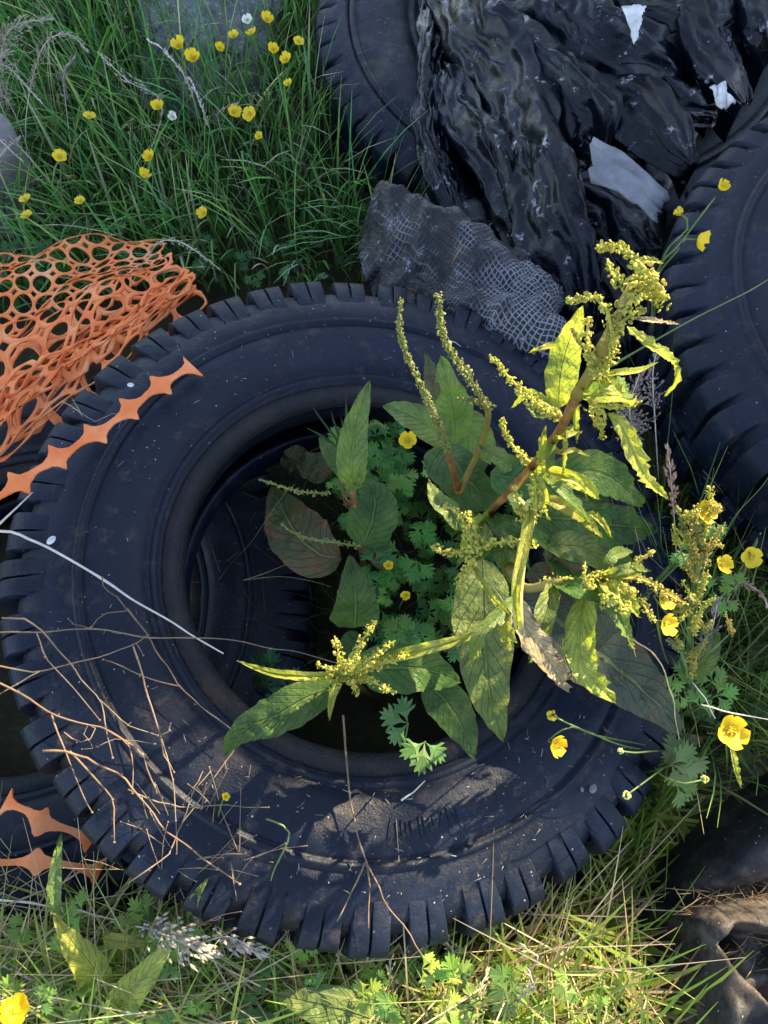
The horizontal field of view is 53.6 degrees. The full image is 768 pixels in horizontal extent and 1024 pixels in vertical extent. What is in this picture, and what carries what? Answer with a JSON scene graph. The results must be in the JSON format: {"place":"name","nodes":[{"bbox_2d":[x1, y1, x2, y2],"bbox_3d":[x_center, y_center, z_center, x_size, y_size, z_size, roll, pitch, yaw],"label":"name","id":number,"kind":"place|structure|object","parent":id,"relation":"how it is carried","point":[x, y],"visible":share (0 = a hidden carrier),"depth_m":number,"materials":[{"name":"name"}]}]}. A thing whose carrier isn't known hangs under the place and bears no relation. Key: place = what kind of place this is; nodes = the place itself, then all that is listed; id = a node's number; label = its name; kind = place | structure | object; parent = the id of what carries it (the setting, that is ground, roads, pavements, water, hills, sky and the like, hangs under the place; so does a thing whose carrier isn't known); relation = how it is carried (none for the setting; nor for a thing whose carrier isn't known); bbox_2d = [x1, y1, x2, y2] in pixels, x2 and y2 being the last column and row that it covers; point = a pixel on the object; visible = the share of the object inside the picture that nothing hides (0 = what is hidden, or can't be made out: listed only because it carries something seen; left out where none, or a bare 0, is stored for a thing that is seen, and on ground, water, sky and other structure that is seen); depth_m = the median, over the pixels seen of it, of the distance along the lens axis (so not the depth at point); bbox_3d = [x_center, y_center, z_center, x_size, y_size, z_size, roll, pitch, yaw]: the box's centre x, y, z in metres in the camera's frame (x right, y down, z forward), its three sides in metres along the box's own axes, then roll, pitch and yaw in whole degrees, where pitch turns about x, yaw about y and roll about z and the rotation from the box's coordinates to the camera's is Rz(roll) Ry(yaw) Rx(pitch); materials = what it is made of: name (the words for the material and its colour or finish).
{"place":"outdoors","nodes":[
{"label":"outdoors","id":0,"kind":"place"},
{"bbox_2d":[0,0,431,326],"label":"grass","id":1,"kind":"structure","parent":0,"point":[72,80],"depth_m":1.67,"materials":[{"name":"plant"}]},
{"bbox_2d":[0,233,206,462],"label":"barrier netting","id":2,"kind":"object","parent":1,"relation":"on","point":[78,363],"visible":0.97,"depth_m":1.23,"materials":[{"name":"orange plastic"}]},
{"bbox_2d":[133,237,219,280],"bbox_3d":[-0.387,-0.428,1.374,0.278,0.233,0.017,30,68,13],"label":"grass seed head","id":3,"kind":"object","parent":2,"relation":"on","point":[188,245],"depth_m":1.27,"materials":[{"name":"plant"}]},
{"bbox_2d":[0,0,767,1023],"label":"ground","id":4,"kind":"structure","parent":0,"point":[364,728],"depth_m":1.59,"materials":[{"name":"soil"}]},
{"bbox_2d":[0,993,28,1023],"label":"buttercup","id":5,"kind":"object","parent":4,"relation":"on","point":[15,1010],"visible":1,"depth_m":0.82,"materials":[{"name":"yellow plant"}]},
{"bbox_2d":[0,114,46,235],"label":"lump","id":6,"kind":"object","parent":4,"relation":"on","point":[12,159],"visible":0.28,"depth_m":1.58,"materials":[{"name":"stone"}]},
{"bbox_2d":[0,49,49,216],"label":"grass seed head","id":7,"kind":"object","parent":4,"relation":"on","point":[3,55],"depth_m":1.47,"materials":[{"name":"plant"}]},
{"bbox_2d":[0,14,53,166],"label":"grass seed head","id":8,"kind":"object","parent":4,"relation":"on","point":[24,23],"depth_m":1.30,"materials":[{"name":"plant"}]},
{"bbox_2d":[25,31,88,157],"bbox_3d":[-0.658,-0.770,1.537,0.276,0.426,0.040,7,65,3],"label":"grass seed head","id":9,"kind":"object","parent":4,"relation":"on","point":[40,52],"depth_m":1.39,"materials":[{"name":"plant"}]},
{"bbox_2d":[52,149,81,271],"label":"buttercup","id":10,"kind":"object","parent":4,"relation":"on","point":[58,155],"visible":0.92,"depth_m":1.41,"materials":[{"name":"green plant"}]},
{"bbox_2d":[57,54,76,190],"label":"grass seed head","id":11,"kind":"object","parent":4,"relation":"on","point":[64,74],"depth_m":1.50,"materials":[{"name":"plant"}]},
{"bbox_2d":[97,51,163,196],"bbox_3d":[-0.507,-0.769,1.582,0.157,0.344,0.049,18,66,8],"label":"grass seed head","id":12,"kind":"object","parent":4,"relation":"on","point":[142,85],"depth_m":1.44,"materials":[{"name":"plant"}]},
{"bbox_2d":[0,379,316,933],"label":"truck tyre","id":13,"kind":"object","parent":4,"relation":"on","point":[234,527],"visible":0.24,"depth_m":1.17,"materials":[{"name":"rubber"}]},
{"bbox_2d":[0,848,104,884],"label":"netting strip","id":14,"kind":"object","parent":13,"relation":"on","point":[42,860],"visible":0.8,"depth_m":1.00,"materials":[{"name":"orange plastic"}]},
{"bbox_2d":[0,899,210,936],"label":"dry stalk","id":15,"kind":"object","parent":13,"relation":"on","point":[34,903],"visible":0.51,"depth_m":0.94,"materials":[{"name":"plant"}]},
{"bbox_2d":[142,149,174,264],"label":"buttercup","id":16,"kind":"object","parent":4,"relation":"on","point":[147,155],"visible":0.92,"depth_m":1.42,"materials":[{"name":"green plant"}]},
{"bbox_2d":[139,167,178,290],"bbox_3d":[-0.443,-0.554,1.519,0.022,0.276,0.068,0,65,0],"label":"buttercup","id":17,"kind":"object","parent":4,"relation":"on","point":[144,172],"visible":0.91,"depth_m":1.42,"materials":[{"name":"green plant"}]},
{"bbox_2d":[150,99,177,215],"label":"buttercup","id":18,"kind":"object","parent":4,"relation":"on","point":[155,104],"visible":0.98,"depth_m":1.47,"materials":[{"name":"green plant"}]},
{"bbox_2d":[147,38,203,155],"bbox_3d":[-0.429,-0.843,1.612,0.059,0.352,0.121,-20,67,-9],"label":"grass seed head","id":19,"kind":"object","parent":4,"relation":"on","point":[168,56],"depth_m":1.48,"materials":[{"name":"plant"}]},
{"bbox_2d":[170,35,199,185],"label":"buttercup","id":20,"kind":"object","parent":4,"relation":"on","point":[177,43],"visible":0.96,"depth_m":1.47,"materials":[{"name":"green plant"}]},
{"bbox_2d":[184,47,226,195],"bbox_3d":[-0.369,-0.808,1.603,0.030,0.337,0.030,20,67,9],"label":"buttercup","id":21,"kind":"object","parent":4,"relation":"on","point":[192,55],"visible":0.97,"depth_m":1.47,"materials":[{"name":"green plant"}]},
{"bbox_2d":[134,0,283,120],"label":"concrete lump","id":22,"kind":"object","parent":4,"relation":"on","point":[215,7],"visible":0.48,"depth_m":1.84,"materials":[{"name":"concrete"}]},
{"bbox_2d":[196,206,250,291],"bbox_3d":[-0.310,-0.503,1.497,0.071,0.273,0.022,-39,71,-16],"label":"buttercup","id":23,"kind":"object","parent":4,"relation":"on","point":[201,211],"visible":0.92,"depth_m":1.38,"materials":[{"name":"green plant"}]},
{"bbox_2d":[223,29,238,190],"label":"buttercup","id":24,"kind":"object","parent":4,"relation":"on","point":[234,33],"visible":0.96,"depth_m":1.54,"materials":[{"name":"green plant"}]},
{"bbox_2d":[228,104,241,213],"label":"buttercup","id":25,"kind":"object","parent":4,"relation":"on","point":[234,110],"visible":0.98,"depth_m":1.46,"materials":[{"name":"green plant"}]},
{"bbox_2d":[241,13,280,184],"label":"daisy","id":26,"kind":"object","parent":4,"relation":"on","point":[247,18],"visible":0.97,"depth_m":1.55,"materials":[{"name":"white plant"}]},
{"bbox_2d":[242,106,289,240],"bbox_3d":[-0.235,-0.691,1.573,0.086,0.293,0.028,35,70,15],"label":"buttercup","id":27,"kind":"object","parent":4,"relation":"on","point":[249,113],"visible":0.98,"depth_m":1.46,"materials":[{"name":"green plant"}]},
{"bbox_2d":[261,10,287,148],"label":"buttercup","id":28,"kind":"object","parent":4,"relation":"on","point":[267,16],"visible":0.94,"depth_m":1.49,"materials":[{"name":"green plant"}]},
{"bbox_2d":[248,645,301,697],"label":"leaf clump","id":29,"kind":"object","parent":4,"relation":"on","point":[270,660],"visible":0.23,"depth_m":1.06,"materials":[{"name":"plant"}]},
{"bbox_2d":[268,41,298,194],"bbox_3d":[-0.206,-0.817,1.604,0.034,0.344,0.020,29,68,13],"label":"buttercup","id":30,"kind":"object","parent":4,"relation":"on","point":[273,47],"visible":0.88,"depth_m":1.46,"materials":[{"name":"green plant"}]},
{"bbox_2d":[279,51,290,196],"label":"buttercup","id":31,"kind":"object","parent":4,"relation":"on","point":[285,56],"visible":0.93,"depth_m":1.47,"materials":[{"name":"green plant"}]},
{"bbox_2d":[213,984,402,1023],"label":"dock plant","id":32,"kind":"object","parent":4,"relation":"on","point":[315,1004],"visible":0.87,"depth_m":0.86,"materials":[{"name":"green plant"}]},
{"bbox_2d":[293,36,336,203],"bbox_3d":[-0.136,-0.817,1.607,0.021,0.338,0.102,-41,72,-17],"label":"buttercup","id":33,"kind":"object","parent":4,"relation":"on","point":[298,40],"visible":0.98,"depth_m":1.52,"materials":[{"name":"green plant"}]},
{"bbox_2d":[190,420,455,686],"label":"grass","id":34,"kind":"structure","parent":4,"relation":"on","point":[367,561],"depth_m":1.23,"materials":[{"name":"plant"}]},
{"bbox_2d":[258,380,397,658],"bbox_3d":[-0.058,0.047,1.080,0.182,0.503,0.336,-29,68,-13],"label":"dock plant","id":35,"kind":"object","parent":4,"relation":"on","point":[302,541],"visible":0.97,"depth_m":0.99,"materials":[{"name":"green plant"}]},
{"bbox_2d":[0,281,685,958],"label":"truck tyre","id":36,"kind":"object","parent":4,"relation":"on","point":[190,467],"visible":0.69,"depth_m":0.92,"materials":[{"name":"rubber"}]},
{"bbox_2d":[0,788,91,852],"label":"netting strip","id":37,"kind":"object","parent":36,"relation":"on","point":[42,822],"visible":0.91,"depth_m":0.97,"materials":[{"name":"orange plastic"}]},
{"bbox_2d":[0,634,148,693],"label":"dry stalk","id":38,"kind":"object","parent":36,"relation":"on","point":[36,672],"visible":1,"depth_m":0.84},
{"bbox_2d":[1,617,158,758],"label":"dry stalk","id":39,"kind":"object","parent":36,"relation":"on","point":[59,651],"visible":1,"depth_m":0.84,"materials":[{"name":"plant"}]},
{"bbox_2d":[0,682,162,813],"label":"dry stalk","id":40,"kind":"object","parent":36,"relation":"on","point":[126,742],"visible":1,"depth_m":0.81,"materials":[{"name":"plant"}]},
{"bbox_2d":[0,357,202,499],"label":"netting strip","id":41,"kind":"object","parent":36,"relation":"on","point":[57,457],"visible":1,"depth_m":0.95,"materials":[{"name":"orange plastic"}]},
{"bbox_2d":[0,530,223,653],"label":"dry stalk","id":42,"kind":"object","parent":36,"relation":"on","point":[71,560],"visible":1,"depth_m":0.89,"materials":[{"name":"plant"}]},
{"bbox_2d":[42,749,240,885],"bbox_3d":[-0.257,0.322,0.785,0.243,0.050,0.052,36,70,15],"label":"dry stalk","id":43,"kind":"object","parent":36,"relation":"on","point":[75,755],"visible":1,"depth_m":0.79,"materials":[{"name":"plant"}]},
{"bbox_2d":[90,576,229,727],"bbox_3d":[-0.268,0.179,0.860,0.059,0.055,0.230,-41,71,-17],"label":"dry stalk","id":44,"kind":"object","parent":36,"relation":"on","point":[145,631],"visible":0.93,"depth_m":0.86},
{"bbox_2d":[110,912,224,971],"bbox_3d":[-0.255,0.480,0.876,0.172,0.167,0.045,14,66,6],"label":"grass seed head","id":45,"kind":"object","parent":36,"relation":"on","point":[208,950],"depth_m":0.82,"materials":[{"name":"plant"}]},
{"bbox_2d":[0,618,354,663],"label":"dry stalk","id":46,"kind":"object","parent":36,"relation":"on","point":[86,628],"visible":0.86,"depth_m":0.87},
{"bbox_2d":[128,771,268,807],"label":"dry stalk","id":47,"kind":"object","parent":36,"relation":"on","point":[193,806],"visible":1,"depth_m":0.81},
{"bbox_2d":[280,445,307,472],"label":"fallen leaf","id":48,"kind":"object","parent":36,"relation":"on","point":[291,454],"visible":0.66,"depth_m":1.17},
{"bbox_2d":[57,301,664,897],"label":"litter","id":49,"kind":"object","parent":36,"relation":"on","point":[347,791],"visible":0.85,"depth_m":0.88,"materials":[{"name":"white plant"}]},
{"bbox_2d":[128,750,233,883],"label":"dry stalk","id":50,"kind":"object","parent":49,"relation":"on","point":[183,820],"visible":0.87,"depth_m":0.81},
{"bbox_2d":[132,646,177,854],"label":"dry stalk","id":51,"kind":"object","parent":50,"relation":"on","point":[160,734],"visible":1,"depth_m":0.83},
{"bbox_2d":[337,715,422,955],"bbox_3d":[-0.039,0.369,0.850,0.077,0.033,0.265,-18,66,-8],"label":"dry stalk","id":52,"kind":"object","parent":36,"relation":"on","point":[344,734],"visible":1,"depth_m":0.84,"materials":[{"name":"plant"}]},
{"bbox_2d":[358,180,581,379],"bbox_3d":[0.149,-0.391,1.274,0.511,0.159,0.239,41,71,17],"label":"tarpaulin scrap","id":53,"kind":"object","parent":36,"relation":"on","point":[410,242],"visible":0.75,"depth_m":1.24,"materials":[{"name":"fabric"}]},
{"bbox_2d":[223,620,477,758],"bbox_3d":[-0.025,0.246,0.960,0.288,0.554,0.154,0,65,0],"label":"dock plant","id":54,"kind":"object","parent":4,"relation":"on","point":[426,669],"visible":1,"depth_m":0.79,"materials":[{"name":"green plant"}]},
{"bbox_2d":[0,781,744,1023],"bbox_3d":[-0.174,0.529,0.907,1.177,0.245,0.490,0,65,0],"label":"straw","id":55,"kind":"object","parent":4,"relation":"on","point":[95,917],"visible":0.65,"depth_m":0.89,"materials":[{"name":"beige plant"}]},
{"bbox_2d":[0,858,106,909],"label":"dry stalk","id":56,"kind":"object","parent":55,"relation":"on","point":[28,896],"visible":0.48,"depth_m":0.91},
{"bbox_2d":[188,927,268,960],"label":"grass seed head","id":57,"kind":"object","parent":55,"relation":"on","point":[257,951],"depth_m":0.83,"materials":[{"name":"plant"}]},
{"bbox_2d":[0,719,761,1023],"bbox_3d":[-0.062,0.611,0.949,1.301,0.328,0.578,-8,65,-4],"label":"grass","id":58,"kind":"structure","parent":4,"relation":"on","point":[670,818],"depth_m":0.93,"materials":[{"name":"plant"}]},
{"bbox_2d":[46,832,208,1023],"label":"dock plant","id":59,"kind":"object","parent":58,"relation":"on","point":[77,950],"visible":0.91,"depth_m":0.85,"materials":[{"name":"green plant"}]},
{"bbox_2d":[0,201,767,1023],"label":"undergrowth","id":60,"kind":"object","parent":4,"relation":"on","point":[388,465],"visible":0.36,"depth_m":0.99,"materials":[{"name":"green plant"}]},
{"bbox_2d":[307,399,347,451],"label":"grass tuft","id":61,"kind":"object","parent":60,"relation":"on","point":[332,434],"visible":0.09,"depth_m":0.99,"materials":[{"name":"green plant"}]},
{"bbox_2d":[715,581,767,628],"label":"grass seed head","id":62,"kind":"object","parent":60,"relation":"on","point":[759,591],"depth_m":0.98,"materials":[{"name":"plant"}]},
{"bbox_2d":[399,431,416,509],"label":"buttercup","id":63,"kind":"object","parent":4,"relation":"on","point":[407,440],"visible":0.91,"depth_m":0.99,"materials":[{"name":"yellow plant"}]},
{"bbox_2d":[379,695,447,776],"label":"leaf clump","id":64,"kind":"object","parent":4,"relation":"on","point":[422,759],"visible":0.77,"depth_m":0.83,"materials":[{"name":"plant"}]},
{"bbox_2d":[383,291,556,554],"bbox_3d":[0.115,-0.041,0.963,0.233,0.792,0.122,0,65,0],"label":"dock plant","id":65,"kind":"object","parent":4,"relation":"on","point":[450,425],"visible":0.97,"depth_m":0.83,"materials":[{"name":"green plant"}]},
{"bbox_2d":[447,923,530,1023],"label":"leaf clump","id":66,"kind":"object","parent":4,"relation":"on","point":[469,1016],"visible":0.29,"depth_m":0.88,"materials":[{"name":"plant"}]},
{"bbox_2d":[510,968,536,1013],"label":"grass seed head","id":67,"kind":"object","parent":4,"relation":"on","point":[531,986],"depth_m":0.87,"materials":[{"name":"plant"}]},
{"bbox_2d":[517,941,542,986],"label":"grass seed head","id":68,"kind":"object","parent":4,"relation":"on","point":[521,945],"depth_m":0.88,"materials":[{"name":"plant"}]},
{"bbox_2d":[315,0,767,245],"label":"truck tyre","id":69,"kind":"object","parent":4,"relation":"on","point":[382,72],"visible":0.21,"depth_m":1.63,"materials":[{"name":"rubber"}]},
{"bbox_2d":[427,239,688,741],"bbox_3d":[0.210,0.043,0.839,0.346,0.944,0.396,0,65,0],"label":"dock plant","id":70,"kind":"object","parent":4,"relation":"on","point":[565,614],"visible":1,"depth_m":0.70,"materials":[{"name":"green plant"}]},
{"bbox_2d":[410,0,767,414],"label":"plastic sheet","id":71,"kind":"object","parent":4,"relation":"on","point":[524,102],"visible":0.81,"depth_m":1.42,"materials":[{"name":"plastic"}]},
{"bbox_2d":[588,136,669,223],"bbox_3d":[0.400,-0.551,1.262,0.176,0.040,0.066,37,70,16],"label":"board scrap","id":72,"kind":"object","parent":71,"relation":"on","point":[624,175],"visible":1,"depth_m":1.26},
{"bbox_2d":[621,4,646,44],"bbox_3d":[0.451,-0.876,1.359,0.049,0.025,0.084,0,65,0],"label":"paper scrap","id":73,"kind":"object","parent":71,"relation":"on","point":[633,13],"visible":1,"depth_m":1.36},
{"bbox_2d":[709,81,735,109],"bbox_3d":[0.599,-0.738,1.347,0.030,0.023,0.051,-11,66,-5],"label":"plaster scrap","id":74,"kind":"object","parent":71,"relation":"on","point":[724,99],"visible":1,"depth_m":1.34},
{"bbox_2d":[547,710,640,748],"bbox_3d":[0.333,0.317,1.030,0.306,0.426,0.031,-2,65,-1],"label":"buttercup bud","id":75,"kind":"object","parent":4,"relation":"on","point":[551,716],"visible":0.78,"depth_m":0.85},
{"bbox_2d":[548,726,644,757],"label":"buttercup","id":76,"kind":"object","parent":4,"relation":"on","point":[558,744],"visible":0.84,"depth_m":0.85,"materials":[{"name":"yellow plant"}]},
{"bbox_2d":[611,364,655,446],"bbox_3d":[0.365,-0.066,1.098,0.250,0.626,0.062,-29,68,-13],"label":"grass seed head","id":77,"kind":"object","parent":4,"relation":"on","point":[635,387],"depth_m":0.86,"materials":[{"name":"plant"}]},
{"bbox_2d":[644,343,665,509],"bbox_3d":[0.403,-0.080,1.119,0.217,0.600,0.028,-14,66,-7],"label":"grass seed head","id":78,"kind":"object","parent":4,"relation":"on","point":[653,401],"depth_m":0.93,"materials":[{"name":"plant"}]},
{"bbox_2d":[631,541,696,613],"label":"leaf clump","id":79,"kind":"object","parent":4,"relation":"on","point":[677,558],"visible":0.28,"depth_m":0.87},
{"bbox_2d":[656,613,677,671],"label":"buttercup","id":80,"kind":"object","parent":4,"relation":"on","point":[669,622],"visible":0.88,"depth_m":0.79,"materials":[{"name":"yellow plant"}]},
{"bbox_2d":[653,588,685,637],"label":"buttercup","id":81,"kind":"object","parent":4,"relation":"on","point":[664,604],"visible":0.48,"depth_m":0.78,"materials":[{"name":"yellow plant"}]},
{"bbox_2d":[653,206,688,332],"bbox_3d":[0.405,-0.292,1.121,0.021,0.676,0.403,32,69,14],"label":"buttercup bud","id":82,"kind":"object","parent":4,"relation":"on","point":[678,210],"visible":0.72,"depth_m":0.76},
{"bbox_2d":[663,443,681,638],"bbox_3d":[0.418,0.087,1.084,0.227,0.523,0.033,28,68,12],"label":"grass seed head","id":83,"kind":"object","parent":4,"relation":"on","point":[671,486],"depth_m":0.91,"materials":[{"name":"plant"}]},
{"bbox_2d":[644,733,710,808],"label":"leaf clump","id":84,"kind":"object","parent":4,"relation":"on","point":[690,767],"visible":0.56,"depth_m":0.95,"materials":[{"name":"plant"}]},
{"bbox_2d":[676,733,702,746],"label":"fallen leaf","id":85,"kind":"object","parent":84,"relation":"on","point":[691,738],"visible":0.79,"depth_m":0.96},
{"bbox_2d":[663,655,694,711],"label":"leaf clump","id":86,"kind":"object","parent":4,"relation":"on","point":[676,684],"visible":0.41,"depth_m":0.93,"materials":[{"name":"plant"}]},
{"bbox_2d":[652,230,710,330],"bbox_3d":[0.409,-0.287,1.115,0.036,0.682,0.440,29,68,13],"label":"buttercup","id":87,"kind":"object","parent":4,"relation":"on","point":[702,239],"visible":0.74,"depth_m":0.74,"materials":[{"name":"yellow plant"}]},
{"bbox_2d":[610,279,767,367],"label":"grass stalk","id":88,"kind":"object","parent":4,"relation":"on","point":[627,356],"depth_m":0.84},
{"bbox_2d":[611,431,767,796],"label":"straw","id":89,"kind":"object","parent":4,"relation":"on","point":[721,663],"visible":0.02,"depth_m":1.23,"materials":[{"name":"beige plant"}]},
{"bbox_2d":[652,505,728,588],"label":"leaf clump","id":90,"kind":"object","parent":4,"relation":"on","point":[713,529],"visible":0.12,"depth_m":0.86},
{"bbox_2d":[651,178,730,335],"bbox_3d":[0.413,-0.289,1.107,0.026,0.700,0.408,33,69,14],"label":"buttercup","id":91,"kind":"object","parent":4,"relation":"on","point":[724,185],"visible":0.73,"depth_m":0.75,"materials":[{"name":"yellow plant"}]},
{"bbox_2d":[634,772,767,1023],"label":"rubber sheet","id":92,"kind":"object","parent":4,"relation":"on","point":[730,853],"visible":0.9,"depth_m":0.96,"materials":[{"name":"rubber"}]},
{"bbox_2d":[658,882,767,978],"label":"straw","id":93,"kind":"object","parent":92,"relation":"on","point":[723,894],"visible":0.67,"depth_m":0.96,"materials":[{"name":"beige plant"}]},
{"bbox_2d":[666,485,735,727],"bbox_3d":[0.378,0.186,0.958,0.249,0.629,0.089,29,68,13],"label":"dock plant","id":94,"kind":"object","parent":4,"relation":"on","point":[699,555],"visible":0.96,"depth_m":0.82,"materials":[{"name":"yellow plant"}]},
{"bbox_2d":[635,117,767,581],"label":"truck tyre","id":95,"kind":"object","parent":4,"relation":"on","point":[720,391],"visible":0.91,"depth_m":1.10,"materials":[{"name":"rubber"}]},
{"bbox_2d":[696,499,718,596],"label":"buttercup","id":96,"kind":"object","parent":4,"relation":"on","point":[703,514],"visible":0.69,"depth_m":0.73,"materials":[{"name":"yellow plant"}]},
{"bbox_2d":[694,594,722,652],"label":"grass seed head","id":97,"kind":"object","parent":4,"relation":"on","point":[716,603],"depth_m":0.89,"materials":[{"name":"plant"}]},
{"bbox_2d":[679,666,739,716],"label":"leaf clump","id":98,"kind":"object","parent":4,"relation":"on","point":[730,692],"visible":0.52,"depth_m":0.94,"materials":[{"name":"plant"}]},
{"bbox_2d":[674,572,747,634],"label":"leaf clump","id":99,"kind":"object","parent":4,"relation":"on","point":[725,588],"visible":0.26,"depth_m":0.90,"materials":[{"name":"plant"}]},
{"bbox_2d":[711,554,733,626],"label":"buttercup","id":100,"kind":"object","parent":4,"relation":"on","point":[725,563],"visible":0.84,"depth_m":0.83,"materials":[{"name":"yellow plant"}]},
{"bbox_2d":[718,715,750,791],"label":"buttercup","id":101,"kind":"object","parent":4,"relation":"on","point":[734,733],"visible":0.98,"depth_m":0.81,"materials":[{"name":"yellow plant"}]},
{"bbox_2d":[730,748,741,787],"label":"drooping leaf","id":102,"kind":"object","parent":101,"relation":"hanging from","point":[735,763],"visible":0.98,"depth_m":0.83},
{"bbox_2d":[732,547,762,644],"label":"buttercup","id":103,"kind":"object","parent":4,"relation":"on","point":[750,557],"visible":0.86,"depth_m":0.88,"materials":[{"name":"yellow plant"}]},
{"bbox_2d":[612,339,767,831],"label":"grass","id":104,"kind":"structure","parent":0,"point":[758,610],"depth_m":1.13,"materials":[{"name":"plant"}]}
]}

